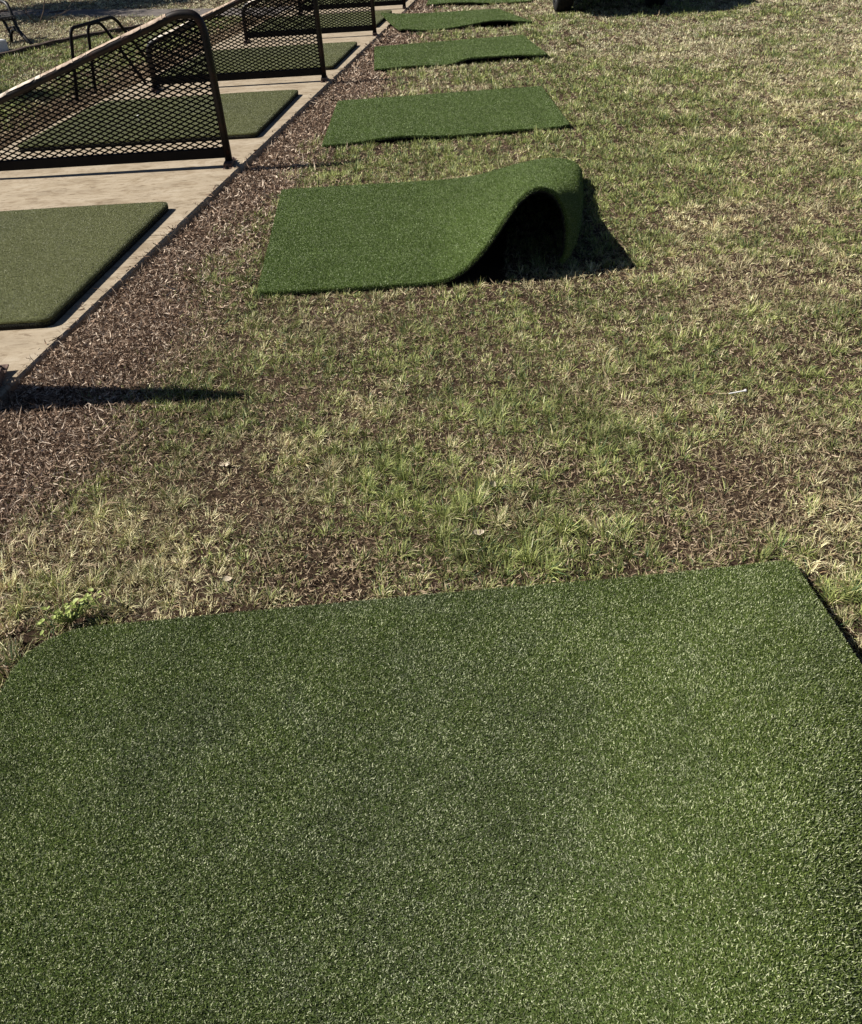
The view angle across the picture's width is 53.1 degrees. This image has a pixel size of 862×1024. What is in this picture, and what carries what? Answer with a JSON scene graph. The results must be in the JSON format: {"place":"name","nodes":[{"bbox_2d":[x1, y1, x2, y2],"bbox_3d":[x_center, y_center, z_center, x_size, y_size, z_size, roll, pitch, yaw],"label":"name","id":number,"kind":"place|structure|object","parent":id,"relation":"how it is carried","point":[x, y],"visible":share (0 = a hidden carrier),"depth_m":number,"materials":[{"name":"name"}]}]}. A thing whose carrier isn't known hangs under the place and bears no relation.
{"place":"outdoors","nodes":[
{"label":"outdoors","id":0,"kind":"place"},
{"bbox_2d":[0,6,292,15],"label":"path","id":1,"kind":"structure","parent":0,"point":[123,12],"depth_m":17.97,"materials":[{"name":"grey concrete"}]},
{"bbox_2d":[0,0,416,408],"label":"concrete pavement","id":2,"kind":"structure","parent":0,"point":[180,187],"depth_m":6.35,"materials":[{"name":"beige concrete"}]},
{"bbox_2d":[0,364,8,386],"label":"divider","id":3,"kind":"object","parent":2,"relation":"on","point":[3,369],"visible":1,"depth_m":3.71,"materials":[{"name":"black paint"}]},
{"bbox_2d":[0,201,168,330],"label":"practice mat","id":4,"kind":"object","parent":2,"relation":"on","point":[56,264],"visible":1,"depth_m":4.98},
{"bbox_2d":[69,16,157,101],"bbox_3d":[-3.528,-5.265,9.933,0.424,0.758,1.758,9,37,17],"label":"bag stand","id":5,"kind":"object","parent":2,"relation":"on","point":[88,24],"visible":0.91,"depth_m":9.53,"materials":[{"name":"black paint"}]},
{"bbox_2d":[0,9,236,170],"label":"divider","id":6,"kind":"object","parent":2,"relation":"on","point":[87,57],"visible":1,"depth_m":6.37,"materials":[{"name":"black paint"}]},
{"bbox_2d":[18,89,297,151],"bbox_3d":[-2.459,-3.740,8.187,2.239,0.063,1.995,-3,35,0],"label":"practice mat","id":7,"kind":"object","parent":2,"relation":"on","point":[248,115],"visible":0.59,"depth_m":8.01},
{"bbox_2d":[146,0,327,91],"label":"divider","id":8,"kind":"object","parent":2,"relation":"on","point":[262,74],"visible":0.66,"depth_m":9.39,"materials":[{"name":"black paint"}]},
{"bbox_2d":[161,41,356,76],"bbox_3d":[-2.111,-5.791,11.041,2.278,0.063,2.034,-3,35,0],"label":"practice mat","id":9,"kind":"object","parent":2,"relation":"on","point":[336,54],"visible":0.48,"depth_m":10.99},
{"bbox_2d":[241,0,376,43],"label":"divider","id":10,"kind":"object","parent":2,"relation":"on","point":[351,28],"visible":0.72,"depth_m":12.55,"materials":[{"name":"black paint"}]},
{"bbox_2d":[247,10,391,31],"bbox_3d":[-1.787,-8.072,14.221,2.295,0.063,2.054,-3,35,0],"label":"practice mat","id":11,"kind":"object","parent":2,"relation":"on","point":[380,18],"visible":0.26,"depth_m":14.16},
{"bbox_2d":[296,0,391,8],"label":"practice mat","id":12,"kind":"object","parent":2,"relation":"on","point":[343,1],"visible":0.09,"depth_m":16.65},
{"bbox_2d":[297,0,405,13],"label":"divider","id":13,"kind":"object","parent":2,"relation":"on","point":[389,2],"visible":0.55,"depth_m":15.54,"materials":[{"name":"black paint"}]},
{"bbox_2d":[0,0,861,688],"bbox_3d":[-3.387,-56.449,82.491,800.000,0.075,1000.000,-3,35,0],"label":"ground","id":14,"kind":"structure","parent":0,"point":[488,266],"depth_m":3.39,"materials":[{"name":"plant"}]},
{"bbox_2d":[0,39,8,51],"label":"marker block","id":15,"kind":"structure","parent":14,"relation":"on","point":[3,45],"depth_m":13.40,"materials":[{"name":"white paint"}]},
{"bbox_2d":[0,0,32,43],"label":"park bench","id":16,"kind":"object","parent":14,"relation":"on","point":[12,17],"visible":1,"depth_m":14.12,"materials":[{"name":"metal"}]},
{"bbox_2d":[16,0,72,24],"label":"bare sapling","id":17,"kind":"object","parent":14,"relation":"on","point":[43,12],"visible":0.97,"depth_m":16.64,"materials":[{"name":"brown plant"}]},
{"bbox_2d":[36,588,100,634],"bbox_3d":[-1.011,0.281,2.423,0.193,0.068,0.073,-25,41,-27],"label":"weed plant","id":18,"kind":"object","parent":14,"relation":"on","point":[57,614],"visible":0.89,"depth_m":2.42,"materials":[{"name":"green plant"}]},
{"bbox_2d":[0,15,222,57],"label":"lawn edging","id":19,"kind":"object","parent":14,"relation":"on","point":[50,43],"visible":0.37,"depth_m":14.07,"materials":[{"name":"grey concrete"}]},
{"bbox_2d":[219,461,229,465],"bbox_3d":[-0.732,-0.170,3.061,0.036,0.011,0.020,-3,35,0],"label":"paper scrap","id":20,"kind":"object","parent":14,"relation":"on","point":[222,464],"visible":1,"depth_m":3.06,"materials":[{"name":"white paper"}]},
{"bbox_2d":[257,157,583,296],"bbox_3d":[0.019,-1.900,5.093,2.079,0.447,1.957,-3,35,0],"label":"practice mat","id":21,"kind":"object","parent":14,"relation":"on","point":[380,236],"visible":1,"depth_m":4.96,"materials":[{"name":"green carpet"}]},
{"bbox_2d":[0,559,861,1023],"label":"practice mat","id":22,"kind":"object","parent":14,"relation":"on","point":[636,799],"visible":1,"depth_m":1.81,"materials":[{"name":"green carpet"}]},
{"bbox_2d":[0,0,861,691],"bbox_3d":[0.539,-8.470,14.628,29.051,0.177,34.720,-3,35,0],"label":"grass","id":23,"kind":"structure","parent":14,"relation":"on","point":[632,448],"depth_m":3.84,"materials":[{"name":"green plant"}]},
{"bbox_2d":[221,576,231,580],"bbox_3d":[-0.599,0.196,2.529,0.024,0.009,0.026,23,43,33],"label":"fallen leaf","id":24,"kind":"object","parent":23,"relation":"on","point":[227,579],"visible":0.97,"depth_m":2.53,"materials":[{"name":"beige plant"}]},
{"bbox_2d":[472,529,483,534],"bbox_3d":[0.145,0.063,2.650,0.042,0.008,0.029,-10,40,-24],"label":"fallen leaf","id":25,"kind":"object","parent":23,"relation":"on","point":[478,531],"visible":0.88,"depth_m":2.65,"materials":[{"name":"beige plant"}]},
{"bbox_2d":[729,389,746,393],"bbox_3d":[1.165,-0.458,3.282,0.071,0.013,0.012,-8,36,-6],"label":"golf tee","id":26,"kind":"object","parent":23,"relation":"on","point":[744,390],"visible":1,"depth_m":3.28,"materials":[{"name":"white paint"}]},
{"bbox_2d":[0,0,861,678],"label":"dead litter","id":27,"kind":"object","parent":14,"relation":"on","point":[48,388],"visible":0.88,"depth_m":3.80,"materials":[{"name":"brown plant"}]},
{"bbox_2d":[322,86,568,148],"bbox_3d":[0.111,-3.650,7.878,2.094,0.066,2.069,-3,35,0],"label":"practice mat","id":28,"kind":"object","parent":14,"relation":"on","point":[465,113],"visible":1,"depth_m":7.72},
{"bbox_2d":[381,9,531,31],"bbox_3d":[0.341,-7.884,13.779,2.023,0.104,2.277,-8,36,-7],"label":"practice mat","id":29,"kind":"object","parent":14,"relation":"on","point":[421,22],"visible":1,"depth_m":13.57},
{"bbox_2d":[374,35,547,71],"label":"practice mat","id":30,"kind":"object","parent":14,"relation":"on","point":[426,54],"visible":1,"depth_m":10.76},
{"bbox_2d":[426,0,531,5],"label":"practice mat","id":31,"kind":"object","parent":14,"relation":"on","point":[436,2],"visible":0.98,"depth_m":15.72,"materials":[{"name":"green carpet"}]},
{"bbox_2d":[552,0,664,11],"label":"parked car","id":32,"kind":"object","parent":14,"relation":"on","point":[562,5],"visible":0.98,"depth_m":14.03,"materials":[{"name":"paint"}]}
]}

